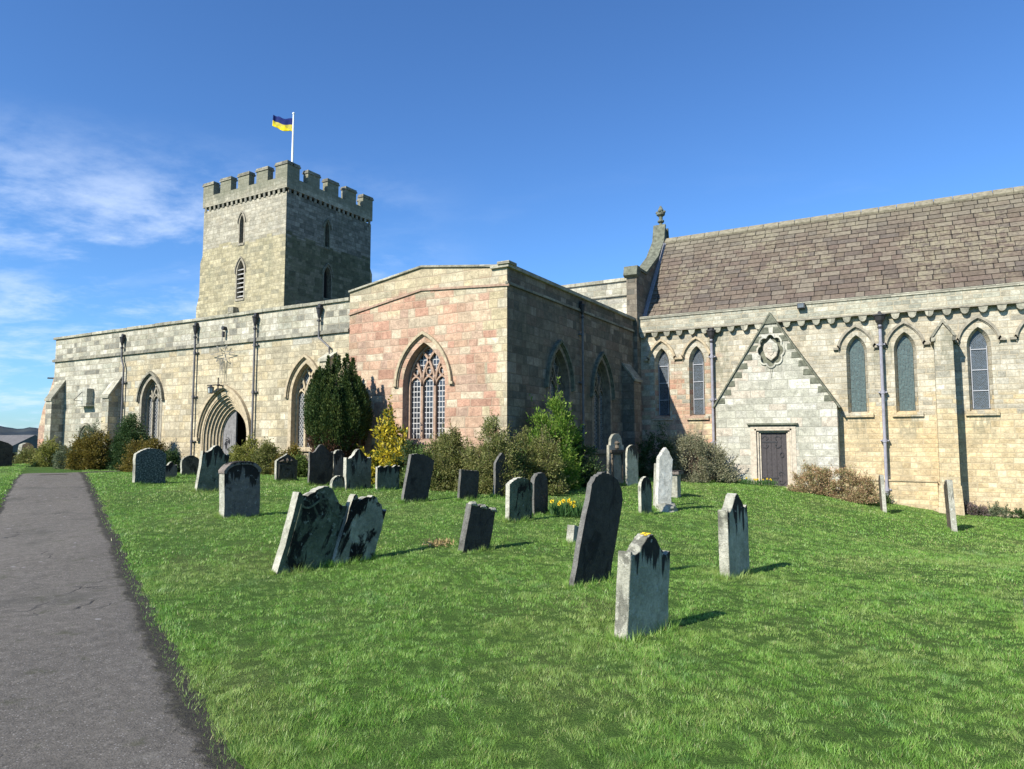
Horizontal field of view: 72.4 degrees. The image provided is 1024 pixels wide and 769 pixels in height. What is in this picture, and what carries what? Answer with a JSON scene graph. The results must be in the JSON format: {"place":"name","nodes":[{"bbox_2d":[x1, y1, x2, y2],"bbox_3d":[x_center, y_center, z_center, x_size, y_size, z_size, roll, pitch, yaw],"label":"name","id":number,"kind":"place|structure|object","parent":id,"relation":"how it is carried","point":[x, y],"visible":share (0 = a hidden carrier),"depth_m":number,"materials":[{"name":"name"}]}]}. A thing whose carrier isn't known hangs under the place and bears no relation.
{"place":"outdoors","nodes":[
{"label":"outdoors","id":0,"kind":"place"},
{"bbox_2d":[0,426,37,435],"bbox_3d":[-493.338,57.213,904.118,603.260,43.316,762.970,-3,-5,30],"label":"hills","id":1,"kind":"structure","parent":0,"point":[15,431],"depth_m":861.61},
{"bbox_2d":[0,470,245,768],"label":"path","id":2,"kind":"structure","parent":0,"point":[87,681],"depth_m":5.36,"materials":[{"name":"grey asphalt"}]},
{"bbox_2d":[0,463,1023,768],"bbox_3d":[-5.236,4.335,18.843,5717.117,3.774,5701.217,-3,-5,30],"label":"ground","id":3,"kind":"structure","parent":0,"point":[554,760],"depth_m":5.82,"materials":[{"name":"green plant"}]},
{"bbox_2d":[0,441,12,465],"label":"gravestone","id":4,"kind":"object","parent":3,"relation":"on","point":[6,450],"visible":0.86,"depth_m":26.42,"materials":[{"name":"stone"}]},
{"bbox_2d":[0,435,37,453],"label":"cottage","id":5,"kind":"structure","parent":3,"relation":"on","point":[14,441],"depth_m":98.51,"materials":[{"name":"stone"}]},
{"bbox_2d":[12,443,37,463],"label":"shrub","id":6,"kind":"object","parent":3,"relation":"on","point":[23,456],"visible":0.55,"depth_m":29.00,"materials":[{"name":"green plant"}]},
{"bbox_2d":[18,443,33,453],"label":"gravestone","id":7,"kind":"object","parent":3,"relation":"on","point":[24,445],"visible":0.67,"depth_m":30.11,"materials":[{"name":"stone"}]},
{"bbox_2d":[24,435,60,466],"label":"shrub","id":8,"kind":"object","parent":3,"relation":"on","point":[43,457],"visible":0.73,"depth_m":27.27,"materials":[{"name":"green plant"}]},
{"bbox_2d":[51,441,76,468],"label":"shrub","id":9,"kind":"object","parent":3,"relation":"on","point":[59,456],"visible":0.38,"depth_m":25.42,"materials":[{"name":"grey plant"}]},
{"bbox_2d":[58,426,112,469],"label":"shrub","id":10,"kind":"object","parent":3,"relation":"on","point":[89,453],"visible":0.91,"depth_m":24.02,"materials":[{"name":"brown plant"}]},
{"bbox_2d":[75,419,111,456],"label":"shrub","id":11,"kind":"object","parent":3,"relation":"on","point":[89,429],"visible":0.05,"depth_m":26.11,"materials":[{"name":"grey plant"}]},
{"bbox_2d":[104,408,154,469],"bbox_3d":[-13.277,1.909,24.596,1.841,2.244,2.084,4,-6,-42],"label":"shrub","id":12,"kind":"object","parent":3,"relation":"on","point":[129,431],"visible":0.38,"depth_m":24.23,"materials":[{"name":"green plant"}]},
{"bbox_2d":[113,435,170,471],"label":"shrub","id":13,"kind":"object","parent":3,"relation":"on","point":[127,464],"visible":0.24,"depth_m":22.84,"materials":[{"name":"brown plant"}]},
{"bbox_2d":[132,448,165,483],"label":"gravestone","id":14,"kind":"object","parent":3,"relation":"on","point":[149,465],"visible":0.88,"depth_m":18.47,"materials":[{"name":"stone"}]},
{"bbox_2d":[165,462,176,477],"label":"gravestone","id":15,"kind":"object","parent":3,"relation":"on","point":[171,468],"visible":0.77,"depth_m":20.04,"materials":[{"name":"grey stone"}]},
{"bbox_2d":[163,447,184,472],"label":"shrub","id":16,"kind":"object","parent":3,"relation":"on","point":[173,456],"visible":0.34,"depth_m":22.99,"materials":[{"name":"green plant"}]},
{"bbox_2d":[180,455,198,474],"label":"gravestone","id":17,"kind":"object","parent":3,"relation":"on","point":[189,464],"visible":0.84,"depth_m":21.33,"materials":[{"name":"grey stone"}]},
{"bbox_2d":[195,445,229,490],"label":"gravestone","id":18,"kind":"object","parent":3,"relation":"on","point":[214,459],"visible":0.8,"depth_m":16.42,"materials":[{"name":"grey stone"}]},
{"bbox_2d":[218,461,260,517],"bbox_3d":[-4.956,2.025,12.750,0.228,1.254,0.716,-4,-5,42],"label":"gravestone","id":19,"kind":"object","parent":3,"relation":"on","point":[239,487],"visible":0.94,"depth_m":12.65,"materials":[{"name":"grey stone"}]},
{"bbox_2d":[228,432,261,461],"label":"shrub","id":20,"kind":"object","parent":3,"relation":"on","point":[237,454],"visible":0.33,"depth_m":22.96,"materials":[{"name":"green plant"}]},
{"bbox_2d":[249,436,283,473],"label":"shrub","id":21,"kind":"object","parent":3,"relation":"on","point":[265,453],"visible":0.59,"depth_m":22.31,"materials":[{"name":"green plant"}]},
{"bbox_2d":[274,454,297,480],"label":"gravestone","id":22,"kind":"object","parent":3,"relation":"on","point":[285,466],"visible":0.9,"depth_m":20.02,"materials":[{"name":"grey stone"}]},
{"bbox_2d":[269,441,306,474],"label":"shrub","id":23,"kind":"object","parent":3,"relation":"on","point":[292,450],"visible":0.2,"depth_m":21.80,"materials":[{"name":"green plant"}]},
{"bbox_2d":[290,449,307,476],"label":"shrub","id":24,"kind":"object","parent":3,"relation":"on","point":[302,462],"visible":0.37,"depth_m":21.60,"materials":[{"name":"green plant"}]},
{"bbox_2d":[272,486,346,574],"bbox_3d":[-2.558,1.948,8.966,0.145,1.325,0.811,-4,-22,40],"label":"gravestone","id":25,"kind":"object","parent":3,"relation":"on","point":[313,524],"visible":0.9,"depth_m":8.88,"materials":[{"name":"grey stone"}]},
{"bbox_2d":[307,444,332,484],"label":"gravestone","id":26,"kind":"object","parent":3,"relation":"on","point":[320,464],"visible":0.85,"depth_m":18.51,"materials":[{"name":"stone"}]},
{"bbox_2d":[330,475,343,490],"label":"gravestone","id":27,"kind":"object","parent":3,"relation":"on","point":[336,481],"visible":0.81,"depth_m":17.13,"materials":[{"name":"grey stone"}]},
{"bbox_2d":[303,353,373,457],"bbox_3d":[-5.140,0.967,20.401,2.304,3.890,2.000,-3,-5,30],"label":"yew tree","id":28,"kind":"object","parent":3,"relation":"on","point":[337,410],"visible":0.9,"depth_m":19.81,"materials":[{"name":"green plant"}]},
{"bbox_2d":[333,450,344,476],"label":"gravestone","id":29,"kind":"object","parent":3,"relation":"on","point":[338,457],"visible":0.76,"depth_m":19.00,"materials":[{"name":"grey stone"}]},
{"bbox_2d":[343,449,371,489],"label":"gravestone","id":30,"kind":"object","parent":3,"relation":"on","point":[356,467],"visible":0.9,"depth_m":17.51,"materials":[{"name":"grey stone"}]},
{"bbox_2d":[332,494,386,565],"bbox_3d":[-2.073,2.060,9.422,0.110,1.177,0.629,-4,-25,40],"label":"gravestone","id":31,"kind":"object","parent":3,"relation":"on","point":[360,529],"visible":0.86,"depth_m":9.38,"materials":[{"name":"black stone"}]},
{"bbox_2d":[356,394,408,483],"bbox_3d":[-3.456,1.585,19.729,1.910,2.640,1.640,-3,-5,30],"label":"variegated bush","id":32,"kind":"object","parent":3,"relation":"on","point":[383,450],"visible":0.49,"depth_m":19.61,"materials":[{"name":"yellow plant"}]},
{"bbox_2d":[375,465,399,490],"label":"gravestone","id":33,"kind":"object","parent":3,"relation":"on","point":[386,476],"visible":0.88,"depth_m":17.31,"materials":[{"name":"grey stone"}]},
{"bbox_2d":[390,436,425,476],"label":"bush","id":34,"kind":"object","parent":3,"relation":"on","point":[407,452],"visible":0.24,"depth_m":19.14,"materials":[{"name":"green plant"}]},
{"bbox_2d":[401,453,433,501],"bbox_3d":[-2.078,2.178,15.355,0.084,1.314,0.694,-4,-19,42],"label":"gravestone","id":35,"kind":"object","parent":3,"relation":"on","point":[417,478],"visible":0.89,"depth_m":15.32,"materials":[{"name":"stone"}]},
{"bbox_2d":[399,441,449,489],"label":"shrub","id":36,"kind":"object","parent":3,"relation":"on","point":[402,477],"visible":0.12,"depth_m":17.78,"materials":[{"name":"green plant"}]},
{"bbox_2d":[422,536,453,546],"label":"dry leaf clump","id":37,"kind":"object","parent":3,"relation":"on","point":[439,542],"visible":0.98,"depth_m":10.37,"materials":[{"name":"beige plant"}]},
{"bbox_2d":[422,420,476,491],"bbox_3d":[-1.490,1.824,18.017,2.042,1.821,2.017,1,-5,-9],"label":"shrub","id":38,"kind":"object","parent":3,"relation":"on","point":[439,449],"visible":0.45,"depth_m":17.55,"materials":[{"name":"green plant"}]},
{"bbox_2d":[434,420,476,489],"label":"shrub","id":39,"kind":"object","parent":3,"relation":"on","point":[457,435],"visible":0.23,"depth_m":17.82,"materials":[{"name":"green plant"}]},
{"bbox_2d":[457,469,478,499],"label":"gravestone","id":40,"kind":"object","parent":3,"relation":"on","point":[468,482],"visible":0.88,"depth_m":15.65,"materials":[{"name":"stone"}]},
{"bbox_2d":[458,501,496,552],"bbox_3d":[-0.505,2.194,10.143,0.150,0.929,0.590,-4,-21,40],"label":"gravestone","id":41,"kind":"object","parent":3,"relation":"on","point":[477,525],"visible":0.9,"depth_m":10.09,"materials":[{"name":"stone"}]},
{"bbox_2d":[450,408,530,495],"bbox_3d":[-0.463,1.631,17.186,2.101,2.152,1.847,-3,-5,30],"label":"shrub","id":42,"kind":"object","parent":3,"relation":"on","point":[498,438],"visible":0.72,"depth_m":16.87,"materials":[{"name":"green plant"}]},
{"bbox_2d":[493,453,507,496],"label":"gravestone","id":43,"kind":"object","parent":3,"relation":"on","point":[497,473],"visible":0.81,"depth_m":16.32,"materials":[{"name":"stone"}]},
{"bbox_2d":[476,429,530,485],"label":"shrub","id":44,"kind":"object","parent":3,"relation":"on","point":[518,460],"visible":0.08,"depth_m":17.18,"materials":[{"name":"green plant"}]},
{"bbox_2d":[505,477,532,521],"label":"gravestone","id":45,"kind":"object","parent":3,"relation":"on","point":[518,501],"visible":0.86,"depth_m":12.85,"materials":[{"name":"grey stone"}]},
{"bbox_2d":[37,160,1023,515],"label":"church","id":46,"kind":"structure","parent":3,"relation":"on","point":[893,352],"depth_m":24.33,"materials":[{"name":"grey stone"}]},
{"bbox_2d":[74,387,93,406],"bbox_3d":[-17.543,0.498,28.547,0.760,0.780,0.588,-3,-5,30],"label":"sundial","id":47,"kind":"object","parent":46,"relation":"attached to","point":[85,396],"visible":1,"depth_m":28.54,"materials":[{"name":"stone"}]},
{"bbox_2d":[135,371,164,443],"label":"window","id":48,"kind":"structure","parent":46,"relation":"in","point":[150,393],"depth_m":26.95,"materials":[{"name":"grey stone"}]},
{"bbox_2d":[207,378,222,393],"bbox_3d":[-10.396,0.043,24.464,0.674,0.550,0.337,0,-5,5],"label":"wall lantern","id":49,"kind":"object","parent":46,"relation":"attached to","point":[210,388],"depth_m":24.44,"materials":[{"name":"metal"}]},
{"bbox_2d":[210,325,233,384],"bbox_3d":[-10.168,-1.015,24.651,1.242,2.151,0.151,-3,-5,30],"label":"star decoration","id":50,"kind":"object","parent":46,"relation":"attached to","point":[223,357],"visible":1,"depth_m":24.56,"materials":[{"name":"stone"}]},
{"bbox_2d":[194,385,250,457],"bbox_3d":[-9.478,2.042,25.401,2.900,3.915,2.540,-3,-5,30],"label":"doorway","id":51,"kind":"structure","parent":46,"relation":"in","point":[224,420],"depth_m":25.00,"materials":[{"name":"stone"}]},
{"bbox_2d":[234,256,245,300],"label":"tower window","id":52,"kind":"structure","parent":46,"relation":"in","point":[240,267],"depth_m":40.25,"materials":[{"name":"grey stone"}]},
{"bbox_2d":[237,211,245,245],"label":"tower window","id":53,"kind":"structure","parent":46,"relation":"in","point":[241,219],"depth_m":40.42,"materials":[{"name":"grey stone"}]},
{"bbox_2d":[291,112,294,162],"bbox_3d":[-12.449,-13.236,39.731,0.240,4.580,0.228,-3,-5,30],"label":"flagpole","id":54,"kind":"object","parent":46,"relation":"on","point":[292,152],"visible":0.48,"depth_m":39.73,"materials":[{"name":"white metal"}]},
{"bbox_2d":[272,115,292,130],"bbox_3d":[-13.075,-14.908,39.934,1.159,1.046,0.177,0,-5,5],"label":"flag","id":55,"kind":"object","parent":54,"relation":"attached to","point":[280,123],"visible":1,"depth_m":39.90,"materials":[{"name":"multicoloured fabric"}]},
{"bbox_2d":[283,354,317,450],"bbox_3d":[-6.613,0.590,22.672,1.780,3.133,0.430,-3,-5,30],"label":"window","id":56,"kind":"structure","parent":46,"relation":"in","point":[298,380],"depth_m":22.93,"materials":[{"name":"stone"}]},
{"bbox_2d":[323,219,331,249],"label":"tower window","id":57,"kind":"structure","parent":46,"relation":"in","point":[327,226],"depth_m":41.34,"materials":[{"name":"stone"}]},
{"bbox_2d":[322,263,333,299],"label":"tower window","id":58,"kind":"structure","parent":46,"relation":"in","point":[327,272],"depth_m":41.31,"materials":[{"name":"stone"}]},
{"bbox_2d":[392,331,453,444],"bbox_3d":[-2.495,0.098,20.337,2.140,3.278,0.450,-3,-5,30],"label":"window","id":59,"kind":"structure","parent":46,"relation":"in","point":[423,405],"depth_m":20.52,"materials":[{"name":"beige stone"}]},
{"bbox_2d":[545,339,575,441],"bbox_3d":[1.358,0.265,21.631,0.450,3.312,1.960,-3,-5,30],"label":"window","id":60,"kind":"structure","parent":46,"relation":"in","point":[559,364],"depth_m":22.05,"materials":[{"name":"grey glass"}]},
{"bbox_2d":[590,352,615,453],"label":"window","id":61,"kind":"structure","parent":46,"relation":"in","point":[602,394],"depth_m":25.02,"materials":[{"name":"grey glass"}]},
{"bbox_2d":[644,339,678,419],"bbox_3d":[5.876,-0.190,27.282,1.360,3.168,0.370,-3,-5,30],"label":"window","id":62,"kind":"structure","parent":46,"relation":"in","point":[662,372],"depth_m":27.35,"materials":[{"name":"stone"}]},
{"bbox_2d":[678,336,714,419],"bbox_3d":[7.054,-0.244,26.604,1.360,3.168,0.370,-3,-5,30],"label":"window","id":63,"kind":"structure","parent":46,"relation":"in","point":[696,370],"depth_m":26.67,"materials":[{"name":"stone"}]},
{"bbox_2d":[797,303,804,308],"bbox_3d":[10.173,-2.800,24.615,0.250,0.282,0.348,-3,-5,30],"label":"floodlight","id":64,"kind":"object","parent":46,"relation":"attached to","point":[800,305],"visible":1,"depth_m":24.47,"materials":[{"name":"metal"}]},
{"bbox_2d":[833,324,878,416],"bbox_3d":[11.783,-0.463,23.883,1.410,3.166,0.370,-3,-5,30],"label":"window","id":65,"kind":"structure","parent":46,"relation":"in","point":[856,343],"depth_m":23.94,"materials":[{"name":"stone"}]},
{"bbox_2d":[883,321,929,416],"bbox_3d":[13.030,-0.521,23.165,1.410,3.166,0.370,-3,-5,30],"label":"window","id":66,"kind":"structure","parent":46,"relation":"in","point":[905,343],"depth_m":23.22,"materials":[{"name":"stone"}]},
{"bbox_2d":[953,315,1005,415],"bbox_3d":[14.796,-0.603,22.148,1.410,3.166,0.370,-3,-5,30],"label":"window","id":67,"kind":"structure","parent":46,"relation":"in","point":[978,340],"depth_m":22.20,"materials":[{"name":"stone"}]},
{"bbox_2d":[1010,320,1023,410],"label":"window","id":68,"kind":"structure","parent":46,"relation":"in","point":[1019,333],"depth_m":21.55,"materials":[{"name":"stone"}]},
{"bbox_2d":[530,472,547,514],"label":"gravestone","id":69,"kind":"object","parent":3,"relation":"on","point":[539,480],"visible":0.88,"depth_m":13.83,"materials":[{"name":"stone"}]},
{"bbox_2d":[511,423,577,494],"bbox_3d":[0.596,1.897,17.876,2.024,1.818,1.910,1,-5,-17],"label":"shrub","id":70,"kind":"object","parent":3,"relation":"on","point":[540,455],"visible":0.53,"depth_m":17.59,"materials":[{"name":"green plant"}]},
{"bbox_2d":[521,376,592,489],"bbox_3d":[1.267,1.354,19.304,2.172,3.142,2.655,-3,-5,30],"label":"laurel bush","id":71,"kind":"object","parent":3,"relation":"on","point":[569,434],"visible":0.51,"depth_m":19.16,"materials":[{"name":"green plant"}]},
{"bbox_2d":[544,498,583,517],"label":"daffodil clump","id":72,"kind":"object","parent":3,"relation":"on","point":[574,509],"visible":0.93,"depth_m":13.61,"materials":[{"name":"green plant"}]},
{"bbox_2d":[566,525,578,544],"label":"gravestone","id":73,"kind":"object","parent":3,"relation":"on","point":[572,531],"visible":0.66,"depth_m":10.81,"materials":[{"name":"stone"}]},
{"bbox_2d":[554,424,606,486],"bbox_3d":[1.679,2.031,19.969,2.093,1.860,1.524,-3,-5,30],"label":"shrub","id":74,"kind":"object","parent":3,"relation":"on","point":[591,471],"visible":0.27,"depth_m":19.65,"materials":[{"name":"green plant"}]},
{"bbox_2d":[569,472,622,587],"bbox_3d":[1.006,1.803,8.237,0.070,1.546,0.718,-4,-25,41],"label":"gravestone","id":75,"kind":"object","parent":3,"relation":"on","point":[597,533],"visible":0.89,"depth_m":8.20,"materials":[{"name":"stone"}]},
{"bbox_2d":[607,434,625,482],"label":"gravestone","id":76,"kind":"object","parent":3,"relation":"on","point":[615,457],"visible":0.88,"depth_m":21.45,"materials":[{"name":"stone"}]},
{"bbox_2d":[625,445,637,485],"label":"gravestone","id":77,"kind":"object","parent":3,"relation":"on","point":[631,465],"visible":0.89,"depth_m":20.91,"materials":[{"name":"stone"}]},
{"bbox_2d":[614,532,669,641],"bbox_3d":[1.131,1.836,6.036,0.130,1.100,0.656,-4,-12,43],"label":"gravestone","id":78,"kind":"object","parent":3,"relation":"on","point":[642,582],"visible":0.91,"depth_m":5.94,"materials":[{"name":"stone"}]},
{"bbox_2d":[638,476,651,513],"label":"gravestone","id":79,"kind":"object","parent":3,"relation":"on","point":[644,495],"visible":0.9,"depth_m":14.68,"materials":[{"name":"grey stone"}]},
{"bbox_2d":[624,422,679,477],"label":"shrub","id":80,"kind":"object","parent":3,"relation":"on","point":[646,450],"visible":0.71,"depth_m":25.02,"materials":[{"name":"green plant"}]},
{"bbox_2d":[653,463,655,505],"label":"gravestone","id":81,"kind":"object","parent":3,"relation":"on","point":[654,484],"visible":0.16,"depth_m":16.04,"materials":[{"name":"grey stone"}]},
{"bbox_2d":[655,447,672,507],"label":"gravestone","id":82,"kind":"object","parent":3,"relation":"on","point":[663,484],"visible":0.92,"depth_m":15.44,"materials":[{"name":"white stone"}]},
{"bbox_2d":[655,502,677,512],"bbox_3d":[3.399,2.765,15.506,0.513,0.363,0.713,-3,-5,30],"label":"rock","id":83,"kind":"object","parent":3,"relation":"on","point":[667,507],"visible":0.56,"depth_m":15.30,"materials":[{"name":"stone"}]},
{"bbox_2d":[671,470,682,497],"bbox_3d":[4.224,2.695,18.346,0.440,0.880,0.440,-3,-5,30],"label":"pedestal","id":84,"kind":"object","parent":3,"relation":"on","point":[676,483],"visible":0.41,"depth_m":18.18,"materials":[{"name":"stone"}]},
{"bbox_2d":[652,428,741,482],"bbox_3d":[6.464,2.522,25.092,2.546,1.950,3.175,3,-5,-33],"label":"shrub","id":85,"kind":"object","parent":3,"relation":"on","point":[703,473],"visible":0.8,"depth_m":24.47,"materials":[{"name":"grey plant"}]},
{"bbox_2d":[714,470,737,482],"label":"border plant","id":86,"kind":"object","parent":3,"relation":"on","point":[716,478],"visible":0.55,"depth_m":24.48,"materials":[{"name":"green plant"}]},
{"bbox_2d":[718,493,749,579],"bbox_3d":[2.860,2.052,9.012,0.130,1.295,0.728,-4,-4,38],"label":"gravestone","id":87,"kind":"object","parent":3,"relation":"on","point":[733,539],"visible":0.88,"depth_m":8.87,"materials":[{"name":"stone"}]},
{"bbox_2d":[735,477,777,485],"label":"daffodil clump","id":88,"kind":"object","parent":3,"relation":"on","point":[759,482],"visible":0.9,"depth_m":24.08,"materials":[{"name":"green plant"}]},
{"bbox_2d":[787,459,840,494],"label":"shrub","id":89,"kind":"object","parent":3,"relation":"on","point":[812,485],"visible":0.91,"depth_m":22.65,"materials":[{"name":"brown plant"}]},
{"bbox_2d":[820,462,886,503],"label":"shrub","id":90,"kind":"object","parent":3,"relation":"on","point":[861,484],"visible":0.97,"depth_m":21.92,"materials":[{"name":"brown plant"}]},
{"bbox_2d":[878,475,886,511],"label":"gravestone","id":91,"kind":"object","parent":3,"relation":"on","point":[882,495],"visible":0.87,"depth_m":19.83,"materials":[{"name":"grey stone"}]},
{"bbox_2d":[885,491,893,502],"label":"border plant","id":92,"kind":"object","parent":3,"relation":"on","point":[889,500],"visible":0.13,"depth_m":22.60,"materials":[{"name":"green plant"}]},
{"bbox_2d":[944,480,957,531],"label":"gravestone","id":93,"kind":"object","parent":3,"relation":"on","point":[950,506],"visible":0.86,"depth_m":16.97,"materials":[{"name":"grey stone"}]},
{"bbox_2d":[964,501,991,515],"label":"border plant","id":94,"kind":"object","parent":3,"relation":"on","point":[969,508],"visible":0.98,"depth_m":21.47,"materials":[{"name":"purple plant"}]},
{"bbox_2d":[984,499,1012,517],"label":"border plant","id":95,"kind":"object","parent":3,"relation":"on","point":[995,508],"visible":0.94,"depth_m":21.19,"materials":[{"name":"green plant"}]},
{"bbox_2d":[997,507,1023,518],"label":"border plant","id":96,"kind":"object","parent":3,"relation":"on","point":[1019,512],"visible":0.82,"depth_m":20.95,"materials":[{"name":"green plant"}]},
{"bbox_2d":[0,0,1023,428],"label":"sky","id":97,"kind":"structure","parent":0,"point":[549,138],"materials":[{"name":"blue"}]}
]}

